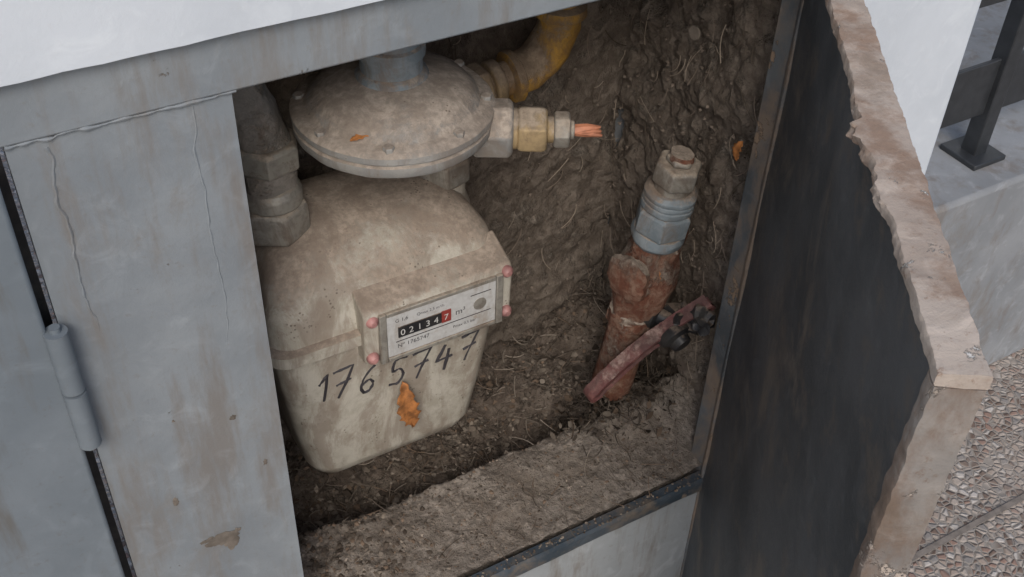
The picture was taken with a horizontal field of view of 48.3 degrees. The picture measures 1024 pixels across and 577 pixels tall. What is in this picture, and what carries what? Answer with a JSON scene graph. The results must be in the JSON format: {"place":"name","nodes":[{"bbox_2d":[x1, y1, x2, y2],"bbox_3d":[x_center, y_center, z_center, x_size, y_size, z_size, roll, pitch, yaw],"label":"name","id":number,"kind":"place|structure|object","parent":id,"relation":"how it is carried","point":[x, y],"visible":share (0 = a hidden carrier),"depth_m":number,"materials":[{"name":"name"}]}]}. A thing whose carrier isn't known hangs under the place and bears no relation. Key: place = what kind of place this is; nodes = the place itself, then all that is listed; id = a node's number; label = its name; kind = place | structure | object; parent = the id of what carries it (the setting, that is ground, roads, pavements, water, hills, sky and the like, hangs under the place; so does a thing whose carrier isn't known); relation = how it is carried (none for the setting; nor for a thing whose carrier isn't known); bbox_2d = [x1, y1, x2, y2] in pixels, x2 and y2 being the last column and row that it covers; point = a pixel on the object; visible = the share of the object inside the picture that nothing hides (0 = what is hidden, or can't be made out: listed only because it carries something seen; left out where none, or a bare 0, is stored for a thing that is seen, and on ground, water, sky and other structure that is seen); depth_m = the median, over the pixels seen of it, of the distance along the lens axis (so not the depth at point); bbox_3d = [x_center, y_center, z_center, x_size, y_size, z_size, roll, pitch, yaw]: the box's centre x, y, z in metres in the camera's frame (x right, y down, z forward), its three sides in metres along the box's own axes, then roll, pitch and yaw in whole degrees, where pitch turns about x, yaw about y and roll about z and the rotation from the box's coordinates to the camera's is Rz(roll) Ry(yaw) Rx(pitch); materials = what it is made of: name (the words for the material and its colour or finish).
{"place":"outdoors","nodes":[
{"label":"outdoors","id":0,"kind":"place"},
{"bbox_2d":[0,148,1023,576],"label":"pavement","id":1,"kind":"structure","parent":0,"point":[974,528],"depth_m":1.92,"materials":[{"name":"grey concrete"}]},
{"bbox_2d":[0,0,799,576],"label":"meter cabinet","id":2,"kind":"object","parent":1,"relation":"on","point":[128,182],"visible":0.71,"depth_m":1.08,"materials":[{"name":"grey paint"}]},
{"bbox_2d":[0,189,124,576],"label":"cabinet door","id":3,"kind":"structure","parent":2,"relation":"attached to","point":[53,521],"depth_m":0.82,"materials":[{"name":"grey paint"}]},
{"bbox_2d":[246,158,512,472],"bbox_3d":[-0.149,0.015,1.181,0.264,0.358,0.191,-19,45,-23],"label":"gas meter","id":4,"kind":"object","parent":2,"relation":"attached to","point":[375,292],"visible":0.91,"depth_m":1.10,"materials":[{"name":"beige metal"}]},
{"bbox_2d":[232,83,298,199],"bbox_3d":[-0.238,-0.179,0.970,0.102,0.258,0.076,-1,41,-3],"label":"gas inlet pipe","id":5,"kind":"object","parent":4,"relation":"on","point":[268,150],"visible":0.51,"depth_m":0.98,"materials":[{"name":"metal"}]},
{"bbox_2d":[397,381,420,427],"bbox_3d":[-0.109,0.124,1.190,0.028,0.070,0.013,-19,45,-23],"label":"dry leaf","id":6,"kind":"object","parent":4,"relation":"attached to","point":[408,412],"visible":1,"depth_m":1.18,"materials":[{"name":"orange plant"}]},
{"bbox_2d":[398,312,441,337],"bbox_3d":[-0.089,0.035,1.101,0.046,0.013,0.001,-19,45,-23],"label":"counter window","id":7,"kind":"structure","parent":4,"relation":"in","point":[423,324],"depth_m":1.10,"materials":[{"name":"black plastic"}]},
{"bbox_2d":[289,43,601,177],"bbox_3d":[-0.071,-0.180,0.985,0.247,0.270,0.181,-19,45,-23],"label":"gas pressure regulator","id":8,"kind":"object","parent":4,"relation":"attached to","point":[417,110],"visible":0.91,"depth_m":0.94,"materials":[{"name":"metal"}]},
{"bbox_2d":[350,134,367,140],"bbox_3d":[-0.119,-0.124,0.922,0.026,0.003,0.010,-25,47,-28],"label":"dry leaf","id":9,"kind":"object","parent":8,"relation":"on","point":[356,137],"visible":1,"depth_m":0.92,"materials":[{"name":"orange plant"}]},
{"bbox_2d":[465,4,587,102],"bbox_3d":[-0.023,-0.284,1.114,0.367,0.254,0.088,-19,45,-23],"label":"yellow gas pipe","id":10,"kind":"object","parent":8,"relation":"attached to","point":[538,58],"visible":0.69,"depth_m":1.15,"materials":[{"name":"metal"}]},
{"bbox_2d":[284,279,699,576],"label":"bare soil","id":11,"kind":"object","parent":2,"relation":"in","point":[603,406],"visible":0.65,"depth_m":1.40,"materials":[{"name":"brown soil"}]},
{"bbox_2d":[583,145,715,402],"bbox_3d":[0.147,0.005,1.275,0.152,0.378,0.127,-19,45,-23],"label":"gas shutoff valve","id":12,"kind":"object","parent":11,"relation":"in","point":[639,308],"visible":1,"depth_m":1.25,"materials":[{"name":"metal"}]},
{"bbox_2d":[732,141,743,160],"bbox_3d":[0.231,-0.141,1.170,0.005,0.026,0.014,-19,45,-23],"label":"dry leaf","id":13,"kind":"object","parent":2,"relation":"on","point":[738,145],"visible":1,"depth_m":1.17,"materials":[{"name":"orange plant"}]},
{"bbox_2d":[679,0,992,576],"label":"cabinet door","id":14,"kind":"structure","parent":2,"relation":"attached to","point":[856,379],"depth_m":0.79,"materials":[{"name":"grey paint"}]},
{"bbox_2d":[864,0,980,174],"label":"white wall","id":15,"kind":"structure","parent":1,"relation":"on","point":[923,44],"depth_m":1.09,"materials":[{"name":"paint"}]},
{"bbox_2d":[0,0,381,86],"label":"plaster","id":16,"kind":"object","parent":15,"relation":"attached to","point":[40,38],"visible":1,"depth_m":0.66,"materials":[{"name":"white paint"}]},
{"bbox_2d":[925,0,1023,364],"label":"plinth","id":17,"kind":"structure","parent":1,"relation":"on","point":[980,214],"depth_m":1.89,"materials":[{"name":"grey concrete"}]},
{"bbox_2d":[939,0,1023,170],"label":"metal fence","id":18,"kind":"object","parent":17,"relation":"on","point":[982,94],"visible":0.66,"depth_m":1.75,"materials":[{"name":"black metal"}]}
]}

